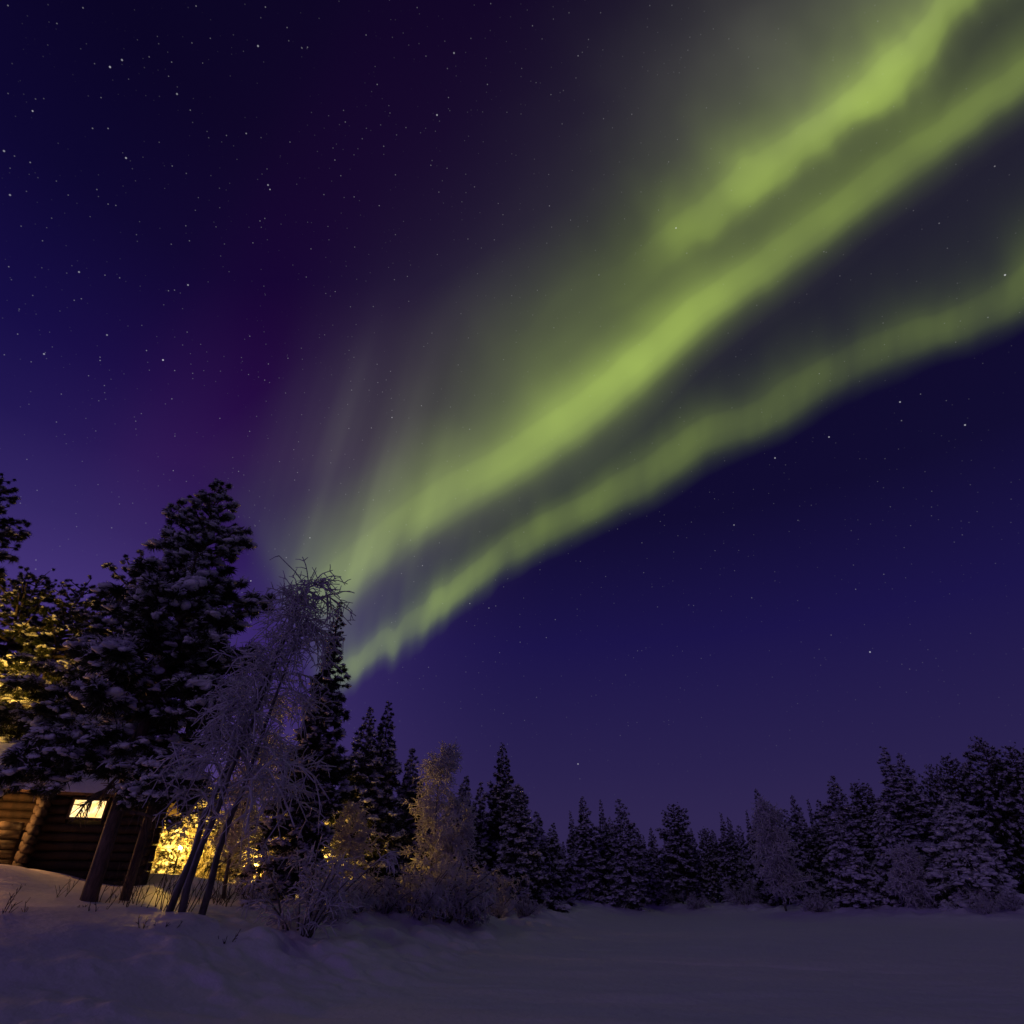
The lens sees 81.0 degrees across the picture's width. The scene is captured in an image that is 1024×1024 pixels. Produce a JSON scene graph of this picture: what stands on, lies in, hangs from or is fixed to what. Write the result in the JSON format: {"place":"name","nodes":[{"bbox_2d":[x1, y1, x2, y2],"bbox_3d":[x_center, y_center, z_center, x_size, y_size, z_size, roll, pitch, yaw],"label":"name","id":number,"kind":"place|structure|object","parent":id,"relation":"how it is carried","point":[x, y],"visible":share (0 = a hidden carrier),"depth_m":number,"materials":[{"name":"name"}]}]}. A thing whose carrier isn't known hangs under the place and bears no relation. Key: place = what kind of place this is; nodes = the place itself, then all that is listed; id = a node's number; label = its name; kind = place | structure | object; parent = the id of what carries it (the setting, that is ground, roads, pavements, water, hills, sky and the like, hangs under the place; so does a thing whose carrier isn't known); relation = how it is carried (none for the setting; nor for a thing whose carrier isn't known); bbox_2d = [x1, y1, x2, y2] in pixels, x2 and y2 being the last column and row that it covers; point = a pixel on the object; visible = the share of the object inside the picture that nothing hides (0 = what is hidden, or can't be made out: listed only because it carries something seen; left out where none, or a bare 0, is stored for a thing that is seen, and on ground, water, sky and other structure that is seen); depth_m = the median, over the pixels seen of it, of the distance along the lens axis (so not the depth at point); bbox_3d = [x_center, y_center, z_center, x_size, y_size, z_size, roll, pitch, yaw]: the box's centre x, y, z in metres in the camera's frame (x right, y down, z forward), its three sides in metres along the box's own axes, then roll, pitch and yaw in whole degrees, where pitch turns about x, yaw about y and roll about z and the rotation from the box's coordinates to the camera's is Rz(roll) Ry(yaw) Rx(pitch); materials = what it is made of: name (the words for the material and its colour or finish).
{"place":"outdoors","nodes":[
{"label":"outdoors","id":0,"kind":"place"},
{"bbox_2d":[0,864,1023,1023],"bbox_3d":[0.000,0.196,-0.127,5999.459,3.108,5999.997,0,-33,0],"label":"snow ground","id":1,"kind":"structure","parent":0,"point":[64,959],"depth_m":12.68,"materials":[{"name":"white snow"}]},
{"bbox_2d":[0,473,31,609],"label":"pine tree","id":2,"kind":"object","parent":1,"relation":"on","point":[7,531],"visible":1,"depth_m":27.40,"materials":[{"name":"green plant"}]},
{"bbox_2d":[2,884,30,913],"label":"bare stems","id":3,"kind":"object","parent":1,"relation":"on","point":[14,904],"visible":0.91,"depth_m":11.99,"materials":[{"name":"brown plant"}]},
{"bbox_2d":[0,566,68,739],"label":"pine tree","id":4,"kind":"object","parent":1,"relation":"on","point":[19,626],"visible":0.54,"depth_m":30.33,"materials":[{"name":"green plant"}]},
{"bbox_2d":[0,575,116,742],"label":"pine tree","id":5,"kind":"object","parent":1,"relation":"on","point":[58,617],"visible":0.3,"depth_m":30.59,"materials":[{"name":"green plant"}]},
{"bbox_2d":[55,874,83,897],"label":"bare stems","id":6,"kind":"object","parent":1,"relation":"on","point":[67,888],"visible":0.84,"depth_m":15.53,"materials":[{"name":"brown plant"}]},
{"bbox_2d":[0,743,180,885],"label":"log cabin","id":7,"kind":"object","parent":1,"relation":"on","point":[38,834],"visible":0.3,"depth_m":20.33,"materials":[{"name":"brown wood"}]},
{"bbox_2d":[66,797,109,820],"bbox_3d":[-14.667,10.282,20.774,1.100,0.680,0.230,14,-35,-21],"label":"window","id":8,"kind":"structure","parent":7,"relation":"in","point":[100,815],"depth_m":20.75,"materials":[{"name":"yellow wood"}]},
{"bbox_2d":[0,549,188,742],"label":"pine tree","id":9,"kind":"object","parent":1,"relation":"on","point":[26,714],"visible":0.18,"depth_m":26.19,"materials":[{"name":"green plant"}]},
{"bbox_2d":[97,843,151,903],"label":"bare stems","id":10,"kind":"object","parent":1,"relation":"on","point":[128,875],"visible":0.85,"depth_m":15.89,"materials":[{"name":"brown plant"}]},
{"bbox_2d":[0,478,276,901],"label":"pine tree","id":11,"kind":"object","parent":1,"relation":"on","point":[179,583],"visible":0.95,"depth_m":17.34,"materials":[{"name":"green plant"}]},
{"bbox_2d":[153,824,166,865],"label":"birch tree","id":12,"kind":"object","parent":1,"relation":"on","point":[160,847],"visible":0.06,"depth_m":26.00,"materials":[{"name":"white plant"}]},
{"bbox_2d":[106,649,231,900],"bbox_3d":[-10.951,7.354,18.653,3.513,8.725,3.487,19,-37,-28],"label":"pine tree","id":13,"kind":"object","parent":1,"relation":"on","point":[166,738],"visible":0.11,"depth_m":17.80,"materials":[{"name":"green plant"}]},
{"bbox_2d":[151,814,186,873],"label":"spruce tree","id":14,"kind":"object","parent":1,"relation":"on","point":[168,847],"visible":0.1,"depth_m":26.31,"materials":[{"name":"green plant"}]},
{"bbox_2d":[123,848,227,911],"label":"bare stems","id":15,"kind":"object","parent":1,"relation":"on","point":[163,887],"visible":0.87,"depth_m":14.54,"materials":[{"name":"brown plant"}]},
{"bbox_2d":[168,823,197,876],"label":"birch tree","id":16,"kind":"object","parent":1,"relation":"on","point":[191,833],"visible":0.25,"depth_m":26.77,"materials":[{"name":"white plant"}]},
{"bbox_2d":[150,772,227,877],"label":"spruce tree","id":17,"kind":"object","parent":1,"relation":"on","point":[194,817],"visible":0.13,"depth_m":26.93,"materials":[{"name":"green plant"}]},
{"bbox_2d":[176,833,222,878],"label":"birch tree","id":18,"kind":"object","parent":1,"relation":"on","point":[202,861],"visible":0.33,"depth_m":26.08,"materials":[{"name":"white plant"}]},
{"bbox_2d":[197,807,234,877],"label":"birch tree","id":19,"kind":"object","parent":1,"relation":"on","point":[220,812],"visible":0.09,"depth_m":26.66,"materials":[{"name":"white plant"}]},
{"bbox_2d":[190,868,251,906],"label":"bare stems","id":20,"kind":"object","parent":1,"relation":"on","point":[227,898],"visible":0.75,"depth_m":16.50,"materials":[{"name":"brown plant"}]},
{"bbox_2d":[170,682,296,898],"bbox_3d":[-9.906,10.224,22.551,3.335,7.862,3.583,-22,-38,30],"label":"birch tree","id":21,"kind":"object","parent":1,"relation":"on","point":[233,833],"visible":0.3,"depth_m":21.63,"materials":[{"name":"white plant"}]},
{"bbox_2d":[216,831,254,882],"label":"birch tree","id":22,"kind":"object","parent":1,"relation":"on","point":[223,868],"visible":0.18,"depth_m":25.89,"materials":[{"name":"white plant"}]},
{"bbox_2d":[200,796,274,884],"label":"spruce tree","id":23,"kind":"object","parent":1,"relation":"on","point":[237,871],"visible":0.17,"depth_m":26.05,"materials":[{"name":"green plant"}]},
{"bbox_2d":[214,868,270,902],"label":"bare stems","id":24,"kind":"object","parent":1,"relation":"on","point":[229,886],"visible":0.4,"depth_m":17.66,"materials":[{"name":"brown plant"}]},
{"bbox_2d":[138,555,355,914],"bbox_3d":[-6.999,5.701,16.299,4.244,9.244,4.218,23,-39,-31],"label":"birch tree","id":25,"kind":"object","parent":1,"relation":"on","point":[245,750],"visible":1,"depth_m":15.86,"materials":[{"name":"white plant"}]},
{"bbox_2d":[227,877,283,907],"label":"frosted shrub","id":26,"kind":"object","parent":1,"relation":"on","point":[253,895],"visible":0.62,"depth_m":16.73,"materials":[{"name":"white plant"}]},
{"bbox_2d":[223,855,309,899],"bbox_3d":[-8.115,12.484,20.350,2.600,1.548,2.414,-1,-33,2],"label":"frosted shrub","id":27,"kind":"object","parent":1,"relation":"on","point":[250,875],"visible":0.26,"depth_m":19.88,"materials":[{"name":"white plant"}]},
{"bbox_2d":[236,601,354,902],"bbox_3d":[-7.599,8.597,22.937,3.354,11.241,3.596,0,-33,0],"label":"spruce tree","id":28,"kind":"object","parent":1,"relation":"on","point":[325,744],"visible":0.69,"depth_m":21.77,"materials":[{"name":"green plant"}]},
{"bbox_2d":[236,834,400,938],"bbox_3d":[-4.712,9.435,15.022,3.835,2.337,2.897,-6,-33,9],"label":"frosted shrub","id":29,"kind":"object","parent":1,"relation":"on","point":[319,896],"visible":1,"depth_m":14.68,"materials":[{"name":"white plant"}]},
{"bbox_2d":[293,876,369,921],"bbox_3d":[-5.214,11.035,17.072,1.831,1.266,2.543,12,-35,-19],"label":"frosted shrub","id":30,"kind":"object","parent":1,"relation":"on","point":[348,912],"visible":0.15,"depth_m":16.74,"materials":[{"name":"white plant"}]},
{"bbox_2d":[324,799,382,892],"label":"birch tree","id":31,"kind":"object","parent":1,"relation":"on","point":[356,850],"visible":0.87,"depth_m":22.77,"materials":[{"name":"white plant"}]},
{"bbox_2d":[317,868,392,914],"bbox_3d":[-5.134,12.195,19.209,2.326,1.385,2.160,-3,-33,4],"label":"frosted shrub","id":32,"kind":"object","parent":1,"relation":"on","point":[369,897],"visible":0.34,"depth_m":19.14,"materials":[{"name":"white plant"}]},
{"bbox_2d":[319,706,398,893],"bbox_3d":[-7.587,14.998,30.577,5.015,10.128,4.528,0,-33,0],"label":"spruce tree","id":33,"kind":"object","parent":1,"relation":"on","point":[361,783],"visible":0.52,"depth_m":30.27,"materials":[{"name":"green plant"}]},
{"bbox_2d":[346,701,413,892],"bbox_3d":[-6.875,14.980,31.490,3.911,10.379,4.643,0,-33,0],"label":"spruce tree","id":34,"kind":"object","parent":1,"relation":"on","point":[387,773],"visible":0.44,"depth_m":31.43,"materials":[{"name":"green plant"}]},
{"bbox_2d":[365,879,418,913],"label":"frosted shrub","id":35,"kind":"object","parent":1,"relation":"on","point":[389,902],"visible":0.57,"depth_m":20.39,"materials":[{"name":"white plant"}]},
{"bbox_2d":[392,748,428,891],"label":"spruce tree","id":36,"kind":"object","parent":1,"relation":"on","point":[410,794],"visible":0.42,"depth_m":33.84,"materials":[{"name":"green plant"}]},
{"bbox_2d":[352,853,470,923],"bbox_3d":[-3.440,12.993,20.739,3.089,2.136,4.291,-26,-40,34],"label":"frosted shrub","id":37,"kind":"object","parent":1,"relation":"on","point":[420,902],"visible":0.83,"depth_m":20.59,"materials":[{"name":"white plant"}]},
{"bbox_2d":[411,814,440,880],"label":"spruce tree","id":38,"kind":"object","parent":1,"relation":"on","point":[430,832],"visible":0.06,"depth_m":48.04,"materials":[{"name":"green plant"}]},
{"bbox_2d":[400,740,470,884],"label":"birch tree","id":39,"kind":"object","parent":1,"relation":"on","point":[435,771],"visible":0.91,"depth_m":27.00,"materials":[{"name":"white plant"}]},
{"bbox_2d":[395,853,496,924],"bbox_3d":[-2.537,14.307,22.854,3.939,2.525,4.242,0,-33,0],"label":"frosted shrub","id":40,"kind":"object","parent":1,"relation":"on","point":[460,897],"visible":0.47,"depth_m":22.03,"materials":[{"name":"white plant"}]},
{"bbox_2d":[421,791,476,881],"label":"birch tree","id":41,"kind":"object","parent":1,"relation":"on","point":[468,827],"visible":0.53,"depth_m":27.17,"materials":[{"name":"white plant"}]},
{"bbox_2d":[400,858,505,927],"bbox_3d":[-2.170,15.539,24.434,4.425,2.375,5.120,-9,-34,14],"label":"frosted shrub","id":42,"kind":"object","parent":1,"relation":"on","point":[473,918],"visible":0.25,"depth_m":23.38,"materials":[{"name":"white plant"}]},
{"bbox_2d":[438,775,491,890],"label":"spruce tree","id":43,"kind":"object","parent":1,"relation":"on","point":[481,857],"visible":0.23,"depth_m":39.16,"materials":[{"name":"green plant"}]},
{"bbox_2d":[467,782,495,887],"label":"spruce tree","id":44,"kind":"object","parent":1,"relation":"on","point":[483,824],"visible":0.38,"depth_m":43.24,"materials":[{"name":"green plant"}]},
{"bbox_2d":[465,867,532,915],"bbox_3d":[-0.759,18.791,29.599,3.703,2.257,2.797,8,-33,-13],"label":"frosted shrub","id":45,"kind":"object","parent":1,"relation":"on","point":[507,895],"visible":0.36,"depth_m":29.34,"materials":[{"name":"white plant"}]},
{"bbox_2d":[488,899,513,917],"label":"frosted shrub","id":46,"kind":"object","parent":1,"relation":"on","point":[502,912],"visible":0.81,"depth_m":28.36,"materials":[{"name":"white plant"}]},
{"bbox_2d":[485,742,524,884],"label":"spruce tree","id":47,"kind":"object","parent":1,"relation":"on","point":[500,796],"visible":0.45,"depth_m":44.99,"materials":[{"name":"green plant"}]},
{"bbox_2d":[510,894,547,916],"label":"frosted shrub","id":48,"kind":"object","parent":1,"relation":"on","point":[524,910],"visible":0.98,"depth_m":30.06,"materials":[{"name":"white plant"}]},
{"bbox_2d":[491,784,571,912],"bbox_3d":[0.588,21.311,37.385,5.799,8.049,4.612,23,-39,-31],"label":"spruce tree","id":49,"kind":"object","parent":1,"relation":"on","point":[517,834],"visible":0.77,"depth_m":36.57,"materials":[{"name":"green plant"}]},
{"bbox_2d":[528,811,571,910],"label":"spruce tree","id":50,"kind":"object","parent":1,"relation":"on","point":[540,839],"visible":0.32,"depth_m":40.16,"materials":[{"name":"green plant"}]},
{"bbox_2d":[547,823,577,905],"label":"spruce tree","id":51,"kind":"object","parent":1,"relation":"on","point":[558,862],"visible":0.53,"depth_m":45.01,"materials":[{"name":"green plant"}]},
{"bbox_2d":[560,841,566,871],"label":"spruce tree","id":52,"kind":"object","parent":1,"relation":"on","point":[563,853],"visible":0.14,"depth_m":65.07,"materials":[{"name":"green plant"}]},
{"bbox_2d":[563,810,585,899],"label":"spruce tree","id":53,"kind":"object","parent":1,"relation":"on","point":[571,848],"visible":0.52,"depth_m":57.45,"materials":[{"name":"green plant"}]},
{"bbox_2d":[569,796,609,903],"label":"spruce tree","id":54,"kind":"object","parent":1,"relation":"on","point":[589,860],"visible":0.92,"depth_m":53.95,"materials":[{"name":"green plant"}]},
{"bbox_2d":[592,800,618,905],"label":"spruce tree","id":55,"kind":"object","parent":1,"relation":"on","point":[606,850],"visible":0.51,"depth_m":57.50,"materials":[{"name":"green plant"}]},
{"bbox_2d":[591,817,626,897],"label":"spruce tree","id":56,"kind":"object","parent":1,"relation":"on","point":[612,823],"visible":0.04,"depth_m":67.34,"materials":[{"name":"green plant"}]},
{"bbox_2d":[603,799,654,911],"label":"spruce tree","id":57,"kind":"object","parent":1,"relation":"on","point":[625,852],"visible":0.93,"depth_m":52.92,"materials":[{"name":"green plant"}]},
{"bbox_2d":[617,892,645,908],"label":"frosted shrub","id":58,"kind":"object","parent":1,"relation":"on","point":[627,898],"visible":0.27,"depth_m":51.97,"materials":[{"name":"white plant"}]},
{"bbox_2d":[634,828,661,905],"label":"spruce tree","id":59,"kind":"object","parent":1,"relation":"on","point":[650,884],"visible":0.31,"depth_m":59.13,"materials":[{"name":"green plant"}]},
{"bbox_2d":[643,827,667,905],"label":"spruce tree","id":60,"kind":"object","parent":1,"relation":"on","point":[655,867],"visible":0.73,"depth_m":60.66,"materials":[{"name":"green plant"}]},
{"bbox_2d":[659,839,684,903],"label":"spruce tree","id":61,"kind":"object","parent":1,"relation":"on","point":[664,864],"visible":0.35,"depth_m":62.51,"materials":[{"name":"green plant"}]},
{"bbox_2d":[655,802,700,901],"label":"pine tree","id":62,"kind":"object","parent":1,"relation":"on","point":[679,856],"visible":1,"depth_m":60.63,"materials":[{"name":"green plant"}]},
{"bbox_2d":[680,891,715,909],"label":"frosted shrub","id":63,"kind":"object","parent":1,"relation":"on","point":[693,903],"visible":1,"depth_m":54.42,"materials":[{"name":"white plant"}]},
{"bbox_2d":[689,828,716,902],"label":"spruce tree","id":64,"kind":"object","parent":1,"relation":"on","point":[701,883],"visible":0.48,"depth_m":62.82,"materials":[{"name":"green plant"}]},
{"bbox_2d":[697,826,721,902],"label":"pine tree","id":65,"kind":"object","parent":1,"relation":"on","point":[710,863],"visible":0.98,"depth_m":61.94,"materials":[{"name":"green plant"}]},
{"bbox_2d":[709,829,727,901],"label":"spruce tree","id":66,"kind":"object","parent":1,"relation":"on","point":[720,883],"visible":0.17,"depth_m":69.37,"materials":[{"name":"green plant"}]},
{"bbox_2d":[717,813,745,901],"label":"spruce tree","id":67,"kind":"object","parent":1,"relation":"on","point":[729,867],"visible":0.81,"depth_m":59.32,"materials":[{"name":"green plant"}]},
{"bbox_2d":[719,877,761,904],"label":"frosted shrub","id":68,"kind":"object","parent":1,"relation":"on","point":[749,893],"visible":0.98,"depth_m":54.07,"materials":[{"name":"white plant"}]},
{"bbox_2d":[726,817,757,901],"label":"spruce tree","id":69,"kind":"object","parent":1,"relation":"on","point":[738,860],"visible":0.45,"depth_m":60.45,"materials":[{"name":"green plant"}]},
{"bbox_2d":[734,825,754,885],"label":"spruce tree","id":70,"kind":"object","parent":1,"relation":"on","point":[744,856],"visible":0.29,"depth_m":69.86,"materials":[{"name":"green plant"}]},
{"bbox_2d":[745,810,768,902],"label":"spruce tree","id":71,"kind":"object","parent":1,"relation":"on","point":[751,875],"visible":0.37,"depth_m":58.08,"materials":[{"name":"green plant"}]},
{"bbox_2d":[745,788,801,905],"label":"spruce tree","id":72,"kind":"object","parent":1,"relation":"on","point":[774,900],"visible":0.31,"depth_m":54.59,"materials":[{"name":"green plant"}]},
{"bbox_2d":[748,795,817,910],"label":"birch tree","id":73,"kind":"object","parent":1,"relation":"on","point":[775,866],"visible":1,"depth_m":49.90,"materials":[{"name":"white plant"}]},
{"bbox_2d":[775,822,803,901],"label":"spruce tree","id":74,"kind":"object","parent":1,"relation":"on","point":[790,852],"visible":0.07,"depth_m":56.69,"materials":[{"name":"green plant"}]},
{"bbox_2d":[780,809,811,896],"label":"spruce tree","id":75,"kind":"object","parent":1,"relation":"on","point":[787,825],"visible":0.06,"depth_m":64.16,"materials":[{"name":"green plant"}]},
{"bbox_2d":[786,795,825,902],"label":"spruce tree","id":76,"kind":"object","parent":1,"relation":"on","point":[806,854],"visible":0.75,"depth_m":53.47,"materials":[{"name":"green plant"}]},
{"bbox_2d":[788,889,837,912],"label":"frosted shrub","id":77,"kind":"object","parent":1,"relation":"on","point":[813,905],"visible":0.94,"depth_m":45.69,"materials":[{"name":"white plant"}]},
{"bbox_2d":[806,800,836,900],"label":"spruce tree","id":78,"kind":"object","parent":1,"relation":"on","point":[820,843],"visible":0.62,"depth_m":53.67,"materials":[{"name":"green plant"}]},
{"bbox_2d":[814,799,833,866],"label":"spruce tree","id":79,"kind":"object","parent":1,"relation":"on","point":[820,820],"visible":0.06,"depth_m":62.70,"materials":[{"name":"green plant"}]},
{"bbox_2d":[816,775,879,895],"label":"spruce tree","id":80,"kind":"object","parent":1,"relation":"on","point":[855,827],"visible":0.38,"depth_m":50.23,"materials":[{"name":"green plant"}]},
{"bbox_2d":[821,820,891,908],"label":"spruce tree","id":81,"kind":"object","parent":1,"relation":"on","point":[850,884],"visible":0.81,"depth_m":45.60,"materials":[{"name":"green plant"}]},
{"bbox_2d":[848,779,887,860],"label":"pine tree","id":82,"kind":"object","parent":1,"relation":"on","point":[865,815],"visible":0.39,"depth_m":52.74,"materials":[{"name":"green plant"}]},
{"bbox_2d":[865,811,929,906],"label":"spruce tree","id":83,"kind":"object","parent":1,"relation":"on","point":[883,842],"visible":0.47,"depth_m":45.05,"materials":[{"name":"green plant"}]},
{"bbox_2d":[874,746,946,904],"bbox_3d":[32.013,25.389,48.208,6.089,12.378,6.597,1,-33,-2],"label":"spruce tree","id":84,"kind":"object","parent":1,"relation":"on","point":[924,829],"visible":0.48,"depth_m":47.84,"materials":[{"name":"green plant"}]},
{"bbox_2d":[881,840,949,908],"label":"birch tree","id":85,"kind":"object","parent":1,"relation":"on","point":[907,860],"visible":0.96,"depth_m":42.26,"materials":[{"name":"white plant"}]},
{"bbox_2d":[896,753,935,867],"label":"spruce tree","id":86,"kind":"object","parent":1,"relation":"on","point":[909,788],"visible":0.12,"depth_m":51.13,"materials":[{"name":"green plant"}]},
{"bbox_2d":[918,764,962,836],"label":"pine tree","id":87,"kind":"object","parent":1,"relation":"on","point":[933,794],"visible":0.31,"depth_m":54.76,"materials":[{"name":"green plant"}]},
{"bbox_2d":[932,753,1006,868],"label":"pine tree","id":88,"kind":"object","parent":1,"relation":"on","point":[963,792],"visible":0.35,"depth_m":55.29,"materials":[{"name":"green plant"}]},
{"bbox_2d":[921,791,1023,912],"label":"spruce tree","id":89,"kind":"object","parent":1,"relation":"on","point":[966,861],"visible":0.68,"depth_m":40.79,"materials":[{"name":"green plant"}]},
{"bbox_2d":[954,889,1007,913],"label":"frosted shrub","id":90,"kind":"object","parent":1,"relation":"on","point":[988,909],"visible":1,"depth_m":36.97,"materials":[{"name":"white plant"}]},
{"bbox_2d":[961,763,1023,893],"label":"spruce tree","id":91,"kind":"object","parent":1,"relation":"on","point":[1019,889],"visible":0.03,"depth_m":61.50,"materials":[{"name":"green plant"}]},
{"bbox_2d":[962,736,1023,884],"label":"pine tree","id":92,"kind":"object","parent":1,"relation":"on","point":[1000,805],"visible":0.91,"depth_m":50.20,"materials":[{"name":"green plant"}]},
{"bbox_2d":[983,887,1022,911],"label":"frosted shrub","id":93,"kind":"object","parent":1,"relation":"on","point":[1011,904],"visible":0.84,"depth_m":37.42,"materials":[{"name":"white plant"}]},
{"bbox_2d":[987,763,1023,893],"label":"spruce tree","id":94,"kind":"object","parent":1,"relation":"on","point":[1019,883],"visible":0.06,"depth_m":58.06,"materials":[{"name":"green plant"}]},
{"bbox_2d":[994,742,1023,852],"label":"pine tree","id":95,"kind":"object","parent":1,"relation":"on","point":[1017,772],"visible":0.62,"depth_m":50.51,"materials":[{"name":"green plant"}]},
{"bbox_2d":[1014,748,1023,833],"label":"pine tree","id":96,"kind":"object","parent":1,"relation":"on","point":[1020,806],"visible":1,"depth_m":48.75,"materials":[{"name":"green plant"}]},
{"bbox_2d":[0,0,1023,893],"label":"sky","id":97,"kind":"structure","parent":0,"point":[644,379],"materials":[{"name":"blue"}]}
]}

